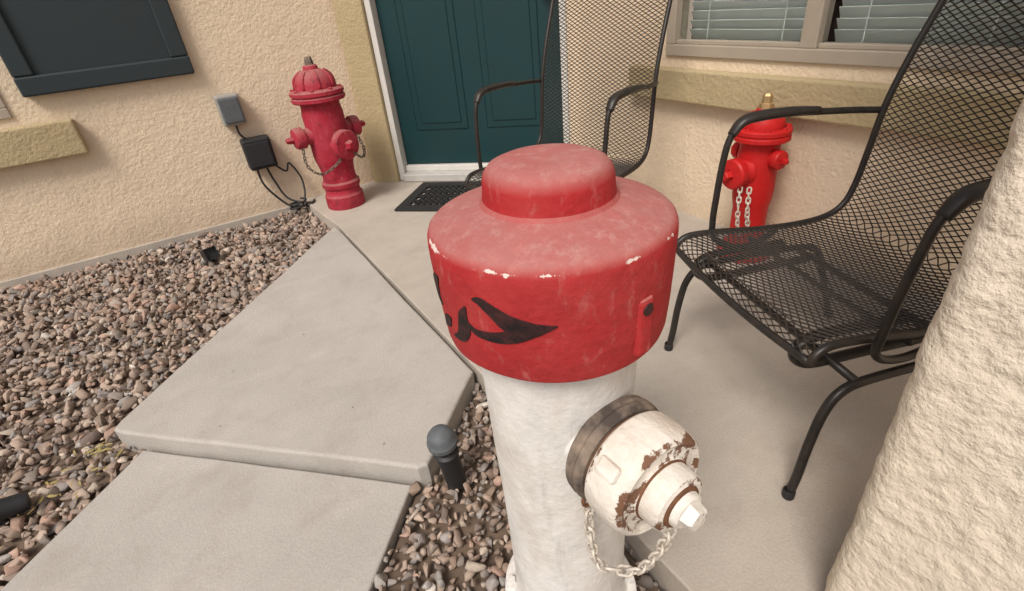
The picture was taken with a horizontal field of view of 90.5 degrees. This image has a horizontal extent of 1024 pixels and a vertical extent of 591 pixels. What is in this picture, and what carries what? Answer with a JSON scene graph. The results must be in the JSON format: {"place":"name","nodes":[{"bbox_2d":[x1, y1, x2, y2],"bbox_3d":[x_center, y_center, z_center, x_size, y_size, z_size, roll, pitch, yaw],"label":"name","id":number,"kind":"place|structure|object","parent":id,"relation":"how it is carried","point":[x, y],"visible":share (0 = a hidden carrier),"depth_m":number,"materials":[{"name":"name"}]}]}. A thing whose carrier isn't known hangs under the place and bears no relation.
{"place":"outdoors","nodes":[
{"label":"outdoors","id":0,"kind":"place"},
{"bbox_2d":[578,0,1023,300],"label":"wall window","id":1,"kind":"structure","parent":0,"point":[679,166],"depth_m":1.93,"materials":[{"name":"beige paint"}]},
{"bbox_2d":[629,65,1023,146],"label":"window ledge trim","id":2,"kind":"structure","parent":1,"relation":"attached to","point":[741,91],"depth_m":1.71,"materials":[{"name":"beige paint"}]},
{"bbox_2d":[665,44,1023,74],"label":"porch window frame bottom","id":3,"kind":"object","parent":1,"relation":"attached to","point":[877,58],"visible":0.75,"depth_m":1.67,"materials":[{"name":"beige plastic"}]},
{"bbox_2d":[677,39,799,47],"bbox_3d":[0.874,-0.986,1.980,0.045,0.016,0.555,-22,35,-25],"label":"porch window sash bottom","id":4,"kind":"object","parent":3,"relation":"attached to","point":[744,43],"visible":0.71,"depth_m":1.94,"materials":[{"name":"beige plastic"}]},
{"bbox_2d":[681,0,806,41],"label":"porch window glass","id":5,"kind":"object","parent":4,"relation":"in","point":[762,20],"depth_m":1.92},
{"bbox_2d":[799,0,830,48],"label":"porch window mullion","id":6,"kind":"object","parent":3,"relation":"attached to","point":[814,23],"visible":0.76,"depth_m":1.70},
{"bbox_2d":[818,42,1023,54],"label":"porch window sash bottom","id":7,"kind":"object","parent":3,"relation":"attached to","point":[873,46],"visible":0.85,"depth_m":1.53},
{"bbox_2d":[822,0,1023,46],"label":"porch window glass","id":8,"kind":"object","parent":7,"relation":"in","point":[880,21],"depth_m":1.52,"materials":[{"name":"glass"}]},
{"label":"ground","id":9,"kind":"structure","parent":0,"visible":0},
{"bbox_2d":[0,0,373,281],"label":"wall front","id":10,"kind":"structure","parent":9,"relation":"on","point":[162,158],"depth_m":2.68,"materials":[{"name":"beige paint"}]},
{"bbox_2d":[0,107,12,119],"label":"side window frame bottom","id":11,"kind":"object","parent":10,"relation":"on","point":[5,113],"visible":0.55,"depth_m":2.31,"materials":[{"name":"plastic"}]},
{"bbox_2d":[0,96,6,108],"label":"side window frame","id":12,"kind":"object","parent":11,"relation":"on","point":[2,104],"visible":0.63,"depth_m":2.29,"materials":[{"name":"plastic"}]},
{"bbox_2d":[0,118,88,168],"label":"window sill trim","id":13,"kind":"structure","parent":10,"relation":"attached to","point":[35,143],"depth_m":2.38,"materials":[{"name":"beige paint"}]},
{"bbox_2d":[0,0,171,74],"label":"shutter panel","id":14,"kind":"object","parent":10,"relation":"attached to","point":[52,36],"visible":0.55,"depth_m":2.33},
{"bbox_2d":[0,10,33,77],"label":"shutter stile","id":15,"kind":"object","parent":14,"relation":"attached to","point":[14,59],"visible":1,"depth_m":2.22,"materials":[{"name":"black wood"}]},
{"bbox_2d":[13,56,194,97],"bbox_3d":[-1.927,-1.057,2.436,0.706,0.083,0.044,-22,35,-25],"label":"shutter rail","id":16,"kind":"object","parent":14,"relation":"attached to","point":[56,82],"visible":0.97,"depth_m":2.41,"materials":[{"name":"black wood"}]},
{"bbox_2d":[148,0,187,56],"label":"shutter stile","id":17,"kind":"object","parent":14,"relation":"attached to","point":[167,26],"visible":1,"depth_m":2.46,"materials":[{"name":"black wood"}]},
{"bbox_2d":[0,206,296,287],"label":"foundation band","id":18,"kind":"object","parent":10,"relation":"attached to","point":[71,268],"visible":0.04,"depth_m":2.79,"materials":[{"name":"concrete"}]},
{"bbox_2d":[213,92,246,126],"bbox_3d":[-1.517,-1.001,2.736,0.120,0.160,0.083,-22,35,-25],"label":"outlet box","id":19,"kind":"object","parent":10,"relation":"attached to","point":[230,109],"visible":1,"depth_m":2.70,"materials":[{"name":"grey plastic"}]},
{"bbox_2d":[240,134,277,170],"bbox_3d":[-1.436,-0.811,2.884,0.150,0.170,0.094,-22,35,-25],"label":"voltage transformer","id":20,"kind":"object","parent":10,"relation":"attached to","point":[258,151],"visible":1,"depth_m":2.85,"materials":[{"name":"black plastic"}]},
{"bbox_2d":[235,125,315,213],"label":"power cables","id":21,"kind":"object","parent":20,"relation":"attached to","point":[294,205],"visible":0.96,"depth_m":3.03,"materials":[{"name":"black plastic"}]},
{"bbox_2d":[331,0,400,181],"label":"door trim","id":22,"kind":"structure","parent":10,"relation":"attached to","point":[354,32],"depth_m":3.00,"materials":[{"name":"beige paint"}]},
{"bbox_2d":[0,450,414,590],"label":"walkway slab","id":23,"kind":"structure","parent":9,"relation":"on","point":[144,520],"depth_m":1.21,"materials":[{"name":"concrete"}]},
{"bbox_2d":[114,227,474,496],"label":"walkway slab","id":24,"kind":"structure","parent":9,"relation":"on","point":[331,351],"depth_m":1.58,"materials":[{"name":"concrete"}]},
{"bbox_2d":[0,207,659,590],"bbox_3d":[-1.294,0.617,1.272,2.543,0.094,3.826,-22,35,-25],"label":"gravel","id":25,"kind":"structure","parent":9,"relation":"on","point":[22,475],"depth_m":1.88,"materials":[{"name":"gravel"}]},
{"bbox_2d":[0,492,30,525],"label":"spot light","id":26,"kind":"object","parent":25,"relation":"on","point":[15,504],"visible":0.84,"depth_m":1.29,"materials":[{"name":"black plastic"}]},
{"bbox_2d":[0,441,122,547],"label":"leaf litter","id":27,"kind":"object","parent":25,"relation":"on","point":[74,453],"visible":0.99,"depth_m":1.42,"materials":[{"name":"beige plant"}]},
{"bbox_2d":[200,245,219,261],"bbox_3d":[-1.539,-0.201,2.583,0.121,0.116,0.061,20,40,36],"label":"spot light","id":28,"kind":"object","parent":25,"relation":"on","point":[211,253],"visible":0.86,"depth_m":2.55,"materials":[{"name":"black plastic"}]},
{"bbox_2d":[363,0,580,164],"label":"wall door","id":29,"kind":"structure","parent":9,"relation":"on","point":[572,55],"depth_m":2.76,"materials":[{"name":"beige paint"}]},
{"bbox_2d":[363,0,407,179],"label":"door jamb","id":30,"kind":"object","parent":29,"relation":"attached to","point":[380,57],"depth_m":3.01,"materials":[{"name":"white wood"}]},
{"bbox_2d":[375,0,563,163],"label":"door leaf","id":31,"kind":"object","parent":29,"relation":"attached to","point":[443,146],"visible":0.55,"depth_m":3.02,"materials":[{"name":"teal wood"}]},
{"bbox_2d":[400,0,460,123],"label":"door panel","id":32,"kind":"structure","parent":31,"relation":"attached to","point":[428,35],"depth_m":2.92,"materials":[{"name":"teal wood"}]},
{"bbox_2d":[394,0,468,129],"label":"door panel moulding","id":33,"kind":"object","parent":31,"relation":"attached to","point":[463,124],"depth_m":2.96,"materials":[{"name":"teal wood"}]},
{"bbox_2d":[406,162,488,170],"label":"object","id":34,"kind":"object","parent":31,"relation":"attached to","point":[443,166],"depth_m":3.23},
{"bbox_2d":[474,0,540,127],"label":"door panel moulding","id":35,"kind":"object","parent":31,"relation":"attached to","point":[491,122],"depth_m":2.85,"materials":[{"name":"teal wood"}]},
{"bbox_2d":[481,0,535,120],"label":"door panel","id":36,"kind":"structure","parent":31,"relation":"attached to","point":[507,33],"depth_m":2.82,"materials":[{"name":"teal wood"}]},
{"bbox_2d":[559,0,569,143],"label":"door jamb","id":37,"kind":"object","parent":29,"relation":"attached to","point":[564,53],"depth_m":2.75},
{"bbox_3d":[1.111,-1.408,1.516,0.050,1.260,1.260,-22,35,-25],"label":"porch window","id":38,"kind":"object","parent":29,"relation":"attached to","visible":0},
{"bbox_2d":[666,0,682,43],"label":"porch window frame","id":39,"kind":"object","parent":38,"relation":"attached to","point":[674,26],"visible":0.51,"depth_m":2.15,"materials":[{"name":"paint"}]},
{"bbox_2d":[383,396,661,590],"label":"gravel bed","id":40,"kind":"object","parent":9,"relation":"on","point":[464,549],"visible":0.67,"depth_m":1.19,"materials":[{"name":"brown gravel"}]},
{"bbox_2d":[426,424,465,490],"bbox_3d":[-0.154,0.393,1.226,0.072,0.216,0.072,-28,41,-21],"label":"path light","id":41,"kind":"object","parent":40,"relation":"on","point":[442,443],"visible":0.99,"depth_m":1.19,"materials":[{"name":"black plastic"}]},
{"bbox_2d":[427,143,706,590],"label":"fire hydrant","id":42,"kind":"object","parent":40,"relation":"on","point":[553,264],"visible":1,"depth_m":0.48,"materials":[{"name":"red metal"}]},
{"bbox_2d":[303,180,939,590],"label":"patio slab","id":43,"kind":"structure","parent":9,"relation":"on","point":[733,392],"depth_m":1.32,"materials":[{"name":"concrete"}]},
{"bbox_2d":[285,56,365,210],"bbox_3d":[-1.016,-0.883,2.803,0.358,0.800,0.315,-4,31,3],"label":"fire hydrant","id":44,"kind":"object","parent":43,"relation":"on","point":[329,133],"visible":1,"depth_m":2.71,"materials":[{"name":"metal"}]},
{"bbox_2d":[394,181,481,210],"bbox_3d":[-0.256,-0.577,2.925,0.825,0.012,0.825,-22,35,-25],"label":"door mat","id":45,"kind":"object","parent":43,"relation":"on","point":[438,188],"depth_m":2.96,"materials":[{"name":"black rubber"}]},
{"bbox_2d":[403,170,481,181],"bbox_3d":[-0.180,-0.769,3.195,0.829,0.048,0.829,-22,35,-25],"label":"door threshold","id":46,"kind":"object","parent":43,"relation":"on","point":[430,176],"depth_m":3.21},
{"bbox_2d":[465,0,672,188],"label":"patio chair","id":47,"kind":"object","parent":43,"relation":"on","point":[622,170],"visible":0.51,"depth_m":2.01,"materials":[{"name":"black metal"}]},
{"bbox_2d":[716,92,792,263],"bbox_3d":[0.901,-0.433,1.906,0.221,0.614,0.231,10,35,25],"label":"fire hydrant","id":48,"kind":"object","parent":43,"relation":"on","point":[757,162],"visible":0.7,"depth_m":1.82,"materials":[{"name":"red metal"}]},
{"bbox_2d":[664,0,1023,500],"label":"patio chair","id":49,"kind":"object","parent":43,"relation":"on","point":[888,335],"visible":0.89,"depth_m":1.15,"materials":[{"name":"black metal"}]},
{"bbox_2d":[825,99,1023,590],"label":"porch column","id":50,"kind":"structure","parent":43,"relation":"on","point":[940,506],"depth_m":0.59,"materials":[{"name":"paint"}]}
]}

